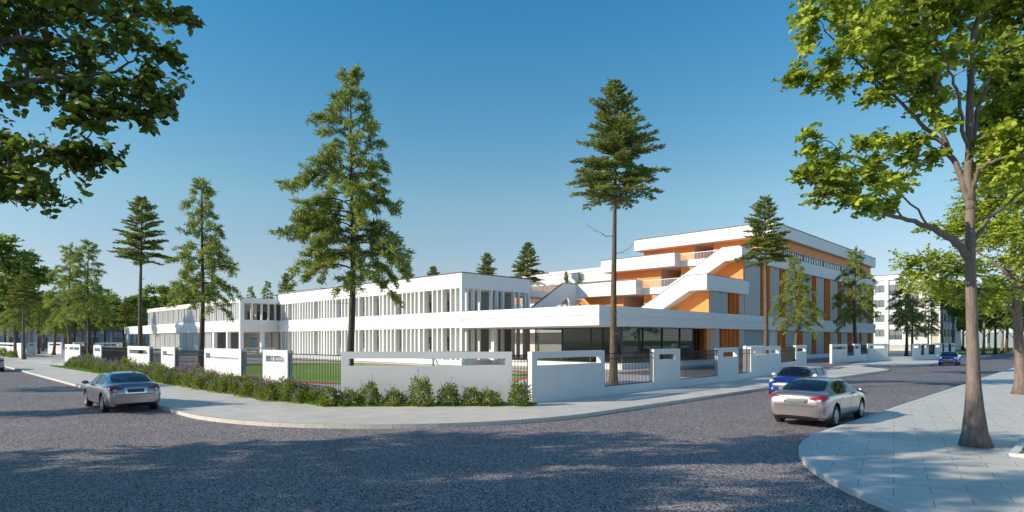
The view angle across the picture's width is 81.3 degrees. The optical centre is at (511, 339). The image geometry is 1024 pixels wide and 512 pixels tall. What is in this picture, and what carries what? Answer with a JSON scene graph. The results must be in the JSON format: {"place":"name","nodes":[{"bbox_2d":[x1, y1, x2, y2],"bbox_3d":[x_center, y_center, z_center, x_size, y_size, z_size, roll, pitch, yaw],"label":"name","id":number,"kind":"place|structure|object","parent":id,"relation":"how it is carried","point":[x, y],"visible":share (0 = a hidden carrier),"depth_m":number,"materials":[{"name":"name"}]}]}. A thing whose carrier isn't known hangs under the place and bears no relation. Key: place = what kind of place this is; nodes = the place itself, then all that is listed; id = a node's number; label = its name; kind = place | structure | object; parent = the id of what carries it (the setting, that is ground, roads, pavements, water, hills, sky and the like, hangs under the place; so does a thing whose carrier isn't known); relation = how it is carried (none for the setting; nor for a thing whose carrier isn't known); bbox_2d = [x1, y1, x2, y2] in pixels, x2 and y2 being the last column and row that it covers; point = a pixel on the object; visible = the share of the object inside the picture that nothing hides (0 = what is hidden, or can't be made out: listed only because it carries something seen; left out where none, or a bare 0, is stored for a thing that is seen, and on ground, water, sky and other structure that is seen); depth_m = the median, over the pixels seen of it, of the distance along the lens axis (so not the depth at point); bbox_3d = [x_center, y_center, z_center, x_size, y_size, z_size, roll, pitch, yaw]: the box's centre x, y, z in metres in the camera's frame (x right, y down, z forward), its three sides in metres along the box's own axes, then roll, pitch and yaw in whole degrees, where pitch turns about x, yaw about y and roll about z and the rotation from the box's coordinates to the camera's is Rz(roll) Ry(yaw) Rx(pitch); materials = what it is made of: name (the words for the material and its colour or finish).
{"place":"outdoors","nodes":[
{"label":"outdoors","id":0,"kind":"place"},
{"bbox_2d":[11,354,61,364],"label":"entrance pavement","id":1,"kind":"structure","parent":0,"point":[41,361],"depth_m":72.11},
{"bbox_2d":[6,269,44,359],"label":"spruce tree","id":2,"kind":"object","parent":1,"relation":"on","point":[24,287],"visible":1,"depth_m":75.82,"materials":[{"name":"green plant"}]},
{"bbox_2d":[26,355,62,358],"bbox_3d":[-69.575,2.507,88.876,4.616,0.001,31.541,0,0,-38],"label":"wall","id":3,"kind":"structure","parent":1,"relation":"on","point":[44,356],"depth_m":84.11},
{"bbox_2d":[40,295,71,354],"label":"pine tree","id":4,"kind":"object","parent":3,"relation":"on","point":[56,331],"visible":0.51,"depth_m":97.75,"materials":[{"name":"green plant"}]},
{"bbox_2d":[50,365,538,406],"bbox_3d":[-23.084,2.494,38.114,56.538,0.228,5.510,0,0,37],"label":"grass","id":5,"kind":"structure","parent":0,"point":[404,404],"depth_m":22.78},
{"bbox_2d":[52,239,115,355],"bbox_3d":[-39.820,-3.480,56.120,4.955,12.045,4.772,0,0,34],"label":"pine tree","id":6,"kind":"object","parent":5,"relation":"on","point":[77,307],"visible":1,"depth_m":55.66,"materials":[{"name":"green plant"}]},
{"bbox_2d":[181,370,197,387],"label":"flowering shrub","id":7,"kind":"object","parent":5,"relation":"on","point":[189,375],"visible":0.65,"depth_m":31.54,"materials":[{"name":"green plant"}]},
{"bbox_2d":[190,370,206,389],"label":"flowering shrub","id":8,"kind":"object","parent":5,"relation":"on","point":[196,382],"visible":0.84,"depth_m":30.25,"materials":[{"name":"green plant"}]},
{"bbox_2d":[217,375,231,392],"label":"flowering shrub","id":9,"kind":"object","parent":5,"relation":"on","point":[220,387],"visible":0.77,"depth_m":28.07,"materials":[{"name":"green plant"}]},
{"bbox_2d":[237,379,259,397],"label":"flowering shrub","id":10,"kind":"object","parent":5,"relation":"on","point":[245,386],"visible":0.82,"depth_m":26.05,"materials":[{"name":"green plant"}]},
{"bbox_2d":[252,376,272,398],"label":"flowering shrub","id":11,"kind":"object","parent":5,"relation":"on","point":[256,387],"visible":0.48,"depth_m":25.39,"materials":[{"name":"green plant"}]},
{"bbox_2d":[254,384,280,400],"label":"flowering shrub","id":12,"kind":"object","parent":5,"relation":"on","point":[265,393],"visible":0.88,"depth_m":24.67,"materials":[{"name":"green plant"}]},
{"bbox_2d":[276,374,300,401],"bbox_3d":[-9.091,1.961,24.400,1.011,1.241,1.034,0,0,-35],"label":"flowering shrub","id":13,"kind":"object","parent":5,"relation":"on","point":[285,389],"visible":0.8,"depth_m":24.25,"materials":[{"name":"green plant"}]},
{"bbox_2d":[290,387,311,402],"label":"flowering shrub","id":14,"kind":"object","parent":5,"relation":"on","point":[295,398],"visible":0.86,"depth_m":23.69,"materials":[{"name":"green plant"}]},
{"bbox_2d":[303,385,324,402],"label":"flowering shrub","id":15,"kind":"object","parent":5,"relation":"on","point":[313,393],"visible":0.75,"depth_m":23.61,"materials":[{"name":"green plant"}]},
{"bbox_2d":[314,384,341,405],"bbox_3d":[-7.023,2.108,22.893,1.053,0.911,1.161,0,0,19],"label":"flowering shrub","id":16,"kind":"object","parent":5,"relation":"on","point":[328,392],"visible":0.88,"depth_m":22.72,"materials":[{"name":"green plant"}]},
{"bbox_2d":[335,386,362,406],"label":"flowering shrub","id":17,"kind":"object","parent":5,"relation":"on","point":[352,394],"visible":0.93,"depth_m":22.77,"materials":[{"name":"green plant"}]},
{"bbox_2d":[355,374,383,405],"bbox_3d":[-5.459,1.952,22.988,1.104,1.262,1.080,0,0,39],"label":"flowering shrub","id":18,"kind":"object","parent":5,"relation":"on","point":[374,393],"visible":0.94,"depth_m":22.83,"materials":[{"name":"green plant"}]},
{"bbox_2d":[380,384,408,405],"bbox_3d":[-4.506,2.124,22.963,1.105,0.866,1.029,0,0,33],"label":"flowering shrub","id":19,"kind":"object","parent":5,"relation":"on","point":[395,394],"visible":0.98,"depth_m":22.87,"materials":[{"name":"green plant"}]},
{"bbox_2d":[403,369,435,406],"bbox_3d":[-3.491,1.818,22.847,1.196,1.520,1.174,0,0,15],"label":"flowering shrub","id":20,"kind":"object","parent":5,"relation":"on","point":[421,385],"visible":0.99,"depth_m":22.76,"materials":[{"name":"green plant"}]},
{"bbox_2d":[436,377,462,405],"bbox_3d":[-2.431,1.992,22.975,1.059,1.170,1.083,0,0,-18],"label":"flowering shrub","id":21,"kind":"object","parent":5,"relation":"on","point":[453,396],"visible":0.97,"depth_m":22.85,"materials":[{"name":"green plant"}]},
{"bbox_2d":[457,385,486,405],"bbox_3d":[-1.538,2.137,23.046,1.138,0.844,1.032,0,0,-4],"label":"flowering shrub","id":22,"kind":"object","parent":5,"relation":"on","point":[471,392],"visible":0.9,"depth_m":22.86,"materials":[{"name":"green plant"}]},
{"bbox_2d":[476,386,503,406],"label":"flowering shrub","id":23,"kind":"object","parent":5,"relation":"on","point":[494,395],"visible":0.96,"depth_m":22.82,"materials":[{"name":"green plant"}]},
{"bbox_2d":[507,375,532,405],"bbox_3d":[0.329,1.908,22.952,1.132,1.323,1.153,0,0,29],"label":"flowering shrub","id":24,"kind":"object","parent":5,"relation":"on","point":[519,394],"visible":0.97,"depth_m":22.83,"materials":[{"name":"green plant"}]},
{"bbox_2d":[26,348,904,391],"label":"schoolyard","id":25,"kind":"structure","parent":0,"point":[256,360],"depth_m":60.76,"materials":[{"name":"plant"}]},
{"bbox_2d":[0,279,47,342],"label":"leafy tree","id":26,"kind":"object","parent":25,"relation":"on","point":[2,309],"visible":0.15,"depth_m":118.44,"materials":[{"name":"green plant"}]},
{"bbox_2d":[25,295,51,353],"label":"pine tree","id":27,"kind":"object","parent":25,"relation":"on","point":[38,324],"visible":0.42,"depth_m":103.77,"materials":[{"name":"green plant"}]},
{"bbox_2d":[48,342,62,353],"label":"wall panel","id":28,"kind":"structure","parent":25,"relation":"on","point":[59,349],"depth_m":109.29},
{"bbox_2d":[40,242,95,349],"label":"pine tree","id":29,"kind":"object","parent":25,"relation":"on","point":[49,294],"visible":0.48,"depth_m":65.49,"materials":[{"name":"green plant"}]},
{"bbox_2d":[72,295,117,342],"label":"leafy tree","id":30,"kind":"object","parent":25,"relation":"on","point":[95,328],"visible":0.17,"depth_m":139.34,"materials":[{"name":"green plant"}]},
{"bbox_2d":[92,298,136,345],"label":"leafy tree","id":31,"kind":"object","parent":25,"relation":"on","point":[115,305],"visible":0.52,"depth_m":136.63,"materials":[{"name":"green plant"}]},
{"bbox_2d":[114,300,137,347],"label":"spruce tree","id":32,"kind":"object","parent":25,"relation":"on","point":[128,311],"visible":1,"depth_m":111.80,"materials":[{"name":"green plant"}]},
{"bbox_2d":[106,292,147,347],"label":"leafy tree","id":33,"kind":"object","parent":25,"relation":"on","point":[133,300],"visible":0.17,"depth_m":150.26,"materials":[{"name":"green plant"}]},
{"bbox_2d":[0,318,278,347],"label":"long building","id":34,"kind":"structure","parent":25,"relation":"on","point":[118,336],"depth_m":184.95,"materials":[{"name":"grey"}]},
{"bbox_2d":[106,196,175,353],"bbox_3d":[-28.990,-4.445,46.683,4.598,13.960,4.670,0,0,0],"label":"spruce tree","id":35,"kind":"object","parent":25,"relation":"on","point":[141,258],"visible":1,"depth_m":46.71,"materials":[{"name":"green plant"}]},
{"bbox_2d":[130,295,155,342],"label":"leafy tree","id":36,"kind":"object","parent":25,"relation":"on","point":[147,303],"visible":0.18,"depth_m":189.19,"materials":[{"name":"green plant"}]},
{"bbox_2d":[135,283,171,307],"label":"leafy tree","id":37,"kind":"object","parent":25,"relation":"on","point":[161,289],"visible":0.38,"depth_m":208.46,"materials":[{"name":"green plant"}]},
{"bbox_2d":[157,288,197,307],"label":"leafy tree","id":38,"kind":"object","parent":25,"relation":"on","point":[163,297],"visible":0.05,"depth_m":206.21,"materials":[{"name":"green plant"}]},
{"bbox_2d":[164,177,242,366],"bbox_3d":[-19.401,-3.914,37.492,4.756,12.915,4.582,0,0,-25],"label":"pine tree","id":39,"kind":"object","parent":25,"relation":"on","point":[212,246],"visible":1,"depth_m":37.32,"materials":[{"name":"green plant"}]},
{"bbox_2d":[261,280,273,298],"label":"pine tree","id":40,"kind":"object","parent":25,"relation":"on","point":[265,290],"visible":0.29,"depth_m":149.85,"materials":[{"name":"green plant"}]},
{"bbox_2d":[270,273,295,298],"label":"spruce tree","id":41,"kind":"object","parent":25,"relation":"on","point":[285,281],"visible":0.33,"depth_m":139.44,"materials":[{"name":"green plant"}]},
{"bbox_2d":[126,272,530,364],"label":"school wing","id":42,"kind":"structure","parent":25,"relation":"on","point":[427,319],"depth_m":71.72,"materials":[{"name":"paint"}]},
{"bbox_2d":[266,63,415,365],"bbox_3d":[-8.416,-5.699,30.088,7.498,16.488,6.030,0,0,0],"label":"pine tree","id":43,"kind":"object","parent":25,"relation":"on","point":[323,223],"visible":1,"depth_m":29.59,"materials":[{"name":"green plant"}]},
{"bbox_2d":[190,363,527,382],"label":"sports turf","id":44,"kind":"structure","parent":25,"relation":"on","point":[253,369],"depth_m":47.29,"materials":[{"name":"plant"}]},
{"bbox_2d":[192,363,527,383],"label":"running track","id":45,"kind":"structure","parent":25,"relation":"on","point":[523,378],"depth_m":44.47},
{"bbox_2d":[476,252,497,274],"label":"spruce tree","id":46,"kind":"object","parent":25,"relation":"on","point":[486,268],"visible":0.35,"depth_m":99.53,"materials":[{"name":"green plant"}]},
{"bbox_2d":[510,242,548,285],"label":"spruce tree","id":47,"kind":"object","parent":25,"relation":"on","point":[522,268],"visible":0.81,"depth_m":91.42,"materials":[{"name":"green plant"}]},
{"bbox_2d":[515,282,582,305],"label":"footbridge","id":48,"kind":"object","parent":25,"relation":"on","point":[536,294],"visible":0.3,"depth_m":71.73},
{"bbox_2d":[515,267,610,353],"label":"classroom block","id":49,"kind":"structure","parent":25,"relation":"on","point":[548,340],"depth_m":99.41,"materials":[{"name":"paint"}]},
{"bbox_2d":[565,78,671,385],"bbox_3d":[5.186,-5.282,30.121,5.038,15.631,5.344,0,0,0],"label":"spruce tree","id":50,"kind":"object","parent":25,"relation":"on","point":[617,144],"visible":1,"depth_m":29.55,"materials":[{"name":"green plant"}]},
{"bbox_2d":[462,221,875,369],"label":"classroom block","id":51,"kind":"structure","parent":25,"relation":"on","point":[702,290],"depth_m":68.56,"materials":[{"name":"paint"}]},
{"bbox_2d":[744,330,769,345],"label":"window","id":52,"kind":"structure","parent":51,"relation":"in","point":[751,337],"depth_m":70.55,"materials":[{"name":"glass"}]},
{"bbox_2d":[733,194,794,353],"bbox_3d":[18.590,-4.048,43.846,4.378,13.165,4.311,0,0,-36],"label":"spruce tree","id":53,"kind":"object","parent":25,"relation":"on","point":[766,242],"visible":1,"depth_m":43.31,"materials":[{"name":"green plant"}]},
{"bbox_2d":[747,346,780,377],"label":"wall panel","id":54,"kind":"structure","parent":25,"relation":"on","point":[763,364],"depth_m":42.30,"materials":[{"name":"paint"}]},
{"bbox_2d":[0,351,990,428],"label":"pavement","id":55,"kind":"structure","parent":0,"point":[212,404],"depth_m":22.27,"materials":[{"name":"concrete"}]},
{"bbox_2d":[0,280,35,350],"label":"pine tree","id":56,"kind":"object","parent":55,"relation":"on","point":[12,317],"visible":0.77,"depth_m":87.92,"materials":[{"name":"green plant"}]},
{"bbox_2d":[0,233,58,319],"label":"leafy tree","id":57,"kind":"object","parent":55,"relation":"on","point":[11,266],"visible":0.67,"depth_m":93.62,"materials":[{"name":"green plant"}]},
{"bbox_2d":[68,344,82,358],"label":"wall panel","id":58,"kind":"structure","parent":55,"relation":"on","point":[71,352],"depth_m":60.95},
{"bbox_2d":[102,347,126,361],"bbox_3d":[-32.837,1.575,49.380,8.839,1.910,0.200,0,0,44],"label":"fence railing","id":59,"kind":"object","parent":55,"relation":"on","point":[110,353],"visible":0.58,"depth_m":49.71,"materials":[{"name":"metal"}]},
{"bbox_2d":[127,346,152,364],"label":"wall panel","id":60,"kind":"structure","parent":55,"relation":"on","point":[140,358],"depth_m":43.84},
{"bbox_2d":[151,348,160,364],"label":"fence railing","id":61,"kind":"object","parent":55,"relation":"on","point":[154,352],"visible":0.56,"depth_m":41.36,"materials":[{"name":"metal"}]},
{"bbox_2d":[161,347,178,367],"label":"wall panel","id":62,"kind":"structure","parent":55,"relation":"on","point":[169,360],"depth_m":39.02,"materials":[{"name":"paint"}]},
{"bbox_2d":[176,349,203,371],"bbox_3d":[-19.559,1.575,36.339,5.391,1.910,0.200,0,0,44],"label":"fence railing","id":63,"kind":"object","parent":55,"relation":"on","point":[185,356],"visible":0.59,"depth_m":36.54,"materials":[{"name":"metal"}]},
{"bbox_2d":[204,348,245,375],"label":"wall panel","id":64,"kind":"structure","parent":55,"relation":"on","point":[237,366],"depth_m":32.09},
{"bbox_2d":[242,352,262,379],"bbox_3d":[-12.882,1.575,29.781,2.655,1.910,0.200,0,0,44],"label":"fence railing","id":65,"kind":"object","parent":55,"relation":"on","point":[260,357],"visible":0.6,"depth_m":29.19,"materials":[{"name":"metal"}]},
{"bbox_2d":[263,350,292,382],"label":"wall panel","id":66,"kind":"structure","parent":55,"relation":"on","point":[274,370],"depth_m":27.70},
{"bbox_2d":[289,353,340,398],"bbox_3d":[-8.383,1.575,25.448,4.524,1.910,0.200,0,0,43],"label":"fence railing","id":67,"kind":"object","parent":55,"relation":"on","point":[316,360],"visible":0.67,"depth_m":25.34,"materials":[{"name":"metal"}]},
{"bbox_2d":[341,352,511,402],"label":"wall panel","id":68,"kind":"structure","parent":55,"relation":"on","point":[495,378],"depth_m":23.70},
{"bbox_2d":[528,350,604,402],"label":"wall panel","id":69,"kind":"structure","parent":55,"relation":"on","point":[555,382],"depth_m":25.20,"materials":[{"name":"paint"}]},
{"bbox_2d":[605,352,653,394],"bbox_3d":[5.626,1.575,28.803,0.200,1.910,4.243,0,0,44],"label":"fence railing","id":70,"kind":"object","parent":55,"relation":"on","point":[626,387],"visible":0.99,"depth_m":28.80,"materials":[{"name":"metal"}]},
{"bbox_2d":[650,349,679,389],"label":"wall panel","id":71,"kind":"structure","parent":55,"relation":"on","point":[666,373],"depth_m":31.03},
{"bbox_2d":[680,350,717,386],"bbox_3d":[10.552,1.575,33.819,0.200,1.910,4.522,0,0,44],"label":"fence railing","id":72,"kind":"object","parent":55,"relation":"on","point":[700,377],"visible":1,"depth_m":33.88,"materials":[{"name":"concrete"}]},
{"bbox_2d":[714,347,738,381],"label":"wall panel","id":73,"kind":"structure","parent":55,"relation":"on","point":[727,368],"depth_m":36.27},
{"bbox_2d":[739,349,750,379],"bbox_3d":[14.922,1.575,38.531,0.200,1.910,2.808,0,0,37],"label":"fence railing","id":74,"kind":"object","parent":55,"relation":"on","point":[745,375],"visible":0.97,"depth_m":38.68,"materials":[{"name":"metal"}]},
{"bbox_2d":[867,344,887,360],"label":"wall panel","id":75,"kind":"structure","parent":55,"relation":"on","point":[877,354],"depth_m":72.09,"materials":[{"name":"paint"}]},
{"bbox_2d":[888,345,911,360],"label":"fence railing","id":76,"kind":"object","parent":55,"relation":"on","point":[896,358],"visible":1,"depth_m":72.57,"materials":[{"name":"concrete"}]},
{"bbox_2d":[885,267,924,355],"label":"pine tree","id":77,"kind":"object","parent":55,"relation":"on","point":[898,303],"visible":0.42,"depth_m":92.08,"materials":[{"name":"green plant"}]},
{"bbox_2d":[892,287,930,355],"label":"pine tree","id":78,"kind":"object","parent":55,"relation":"on","point":[908,310],"visible":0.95,"depth_m":85.55,"materials":[{"name":"green plant"}]},
{"bbox_2d":[911,344,920,359],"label":"wall panel","id":79,"kind":"structure","parent":55,"relation":"on","point":[916,353],"depth_m":73.86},
{"bbox_2d":[916,297,942,342],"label":"pine tree","id":80,"kind":"object","parent":55,"relation":"on","point":[935,321],"visible":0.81,"depth_m":97.59,"materials":[{"name":"green plant"}]},
{"bbox_2d":[0,352,1014,511],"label":"road","id":81,"kind":"structure","parent":0,"point":[63,448],"depth_m":13.09,"materials":[{"name":"asphalt"}]},
{"bbox_2d":[82,371,160,411],"bbox_3d":[-15.326,1.942,23.351,4.563,1.417,2.194,0,0,44],"label":"sedan car","id":82,"kind":"object","parent":81,"relation":"on","point":[106,391],"visible":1,"depth_m":22.02,"materials":[{"name":"silver paint"}]},
{"bbox_2d":[7,355,988,424],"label":"kerb","id":83,"kind":"structure","parent":81,"relation":"on","point":[434,423],"depth_m":20.02,"materials":[{"name":"concrete"}]},
{"bbox_2d":[769,365,827,393],"bbox_3d":[13.672,1.946,28.475,2.074,1.407,3.695,0,0,44],"label":"hatchback car","id":84,"kind":"object","parent":81,"relation":"on","point":[784,376],"visible":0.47,"depth_m":27.80,"materials":[{"name":"blue paint"}]},
{"bbox_2d":[769,377,865,426],"bbox_3d":[10.180,1.942,19.712,2.194,1.417,4.563,0,0,44],"label":"sedan car","id":85,"kind":"object","parent":81,"relation":"on","point":[830,401],"visible":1,"depth_m":18.38,"materials":[{"name":"silver paint"}]},
{"bbox_2d":[799,368,1013,511],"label":"kerb","id":86,"kind":"structure","parent":81,"relation":"on","point":[811,463],"depth_m":11.09,"materials":[{"name":"concrete"}]},
{"bbox_2d":[937,351,960,365],"bbox_3d":[45.898,1.946,62.597,2.074,1.407,3.695,0,0,41],"label":"hatchback car","id":87,"kind":"object","parent":81,"relation":"on","point":[948,357],"visible":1,"depth_m":61.56,"materials":[{"name":"blue paint"}]},
{"bbox_2d":[0,0,1023,331],"label":"sky","id":88,"kind":"structure","parent":0,"point":[482,107],"materials":[{"name":"blue"}]},
{"bbox_2d":[618,358,861,376],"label":"drive","id":89,"kind":"structure","parent":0,"point":[823,362],"depth_m":57.20,"materials":[{"name":"concrete"}]},
{"bbox_2d":[781,347,795,366],"bbox_3d":[22.323,1.575,48.400,0.200,1.910,5.424,0,0,37],"label":"fence railing","id":90,"kind":"object","parent":89,"relation":"on","point":[787,356],"visible":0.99,"depth_m":48.44,"materials":[{"name":"metal"}]},
{"bbox_2d":[768,253,826,344],"bbox_3d":[27.468,-2.951,57.440,4.510,11.013,4.969,0,0,0],"label":"pine tree","id":91,"kind":"object","parent":89,"relation":"on","point":[800,309],"visible":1,"depth_m":57.22,"materials":[{"name":"green plant"}]},
{"bbox_2d":[793,345,806,364],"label":"wall panel","id":92,"kind":"structure","parent":89,"relation":"on","point":[800,357],"depth_m":52.20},
{"bbox_2d":[830,344,846,362],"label":"wall panel","id":93,"kind":"structure","parent":89,"relation":"on","point":[838,355],"depth_m":64.61,"materials":[{"name":"paint"}]},
{"bbox_2d":[831,245,880,348],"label":"pine tree","id":94,"kind":"object","parent":89,"relation":"on","point":[851,313],"visible":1,"depth_m":76.03,"materials":[{"name":"green plant"}]},
{"bbox_2d":[852,344,860,361],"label":"wall panel","id":95,"kind":"structure","parent":89,"relation":"on","point":[857,354],"depth_m":69.11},
{"bbox_2d":[809,369,1023,511],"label":"pavement","id":96,"kind":"structure","parent":0,"point":[915,455],"depth_m":13.04,"materials":[{"name":"concrete"}]},
{"bbox_2d":[772,0,1023,448],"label":"street tree","id":97,"kind":"object","parent":96,"relation":"on","point":[909,31],"visible":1,"depth_m":14.05,"materials":[{"name":"green plant"}]},
{"bbox_2d":[888,155,1023,394],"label":"street tree","id":98,"kind":"object","parent":96,"relation":"on","point":[1004,229],"visible":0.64,"depth_m":27.11,"materials":[{"name":"green plant"}]},
{"bbox_2d":[1009,435,1023,457],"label":"planter","id":99,"kind":"object","parent":96,"relation":"on","point":[1017,450],"visible":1,"depth_m":13.29,"materials":[{"name":"concrete"}]},
{"bbox_2d":[902,348,1012,354],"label":"lawn","id":100,"kind":"structure","parent":0,"point":[989,351],"depth_m":132.64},
{"bbox_2d":[873,272,960,350],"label":"apartment block","id":101,"kind":"structure","parent":100,"relation":"on","point":[885,333],"depth_m":136.71,"materials":[{"name":"grey"}]},
{"bbox_2d":[931,276,958,343],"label":"spruce tree","id":102,"kind":"object","parent":100,"relation":"on","point":[942,302],"visible":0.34,"depth_m":103.85,"materials":[{"name":"green plant"}]},
{"bbox_2d":[938,285,964,346],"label":"spruce tree","id":103,"kind":"object","parent":100,"relation":"on","point":[952,322],"visible":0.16,"depth_m":109.85,"materials":[{"name":"green plant"}]},
{"bbox_2d":[946,284,1023,354],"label":"leafy tree","id":104,"kind":"object","parent":100,"relation":"on","point":[953,311],"visible":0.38,"depth_m":104.14,"materials":[{"name":"green plant"}]},
{"bbox_2d":[961,332,1012,347],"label":"garden wall","id":105,"kind":"structure","parent":100,"relation":"on","point":[1010,340],"depth_m":200.00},
{"bbox_2d":[977,280,1023,353],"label":"leafy tree","id":106,"kind":"object","parent":100,"relation":"on","point":[984,282],"visible":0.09,"depth_m":109.45,"materials":[{"name":"green plant"}]},
{"bbox_2d":[979,271,1023,351],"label":"leafy tree","id":107,"kind":"object","parent":100,"relation":"on","point":[993,278],"visible":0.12,"depth_m":123.83,"materials":[{"name":"green plant"}]},
{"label":"far pavement","id":108,"kind":"structure","parent":0,"visible":0},
{"bbox_2d":[0,0,206,218],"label":"street tree","id":109,"kind":"object","parent":108,"relation":"on","point":[82,157],"visible":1,"depth_m":9.92,"materials":[{"name":"green plant"}]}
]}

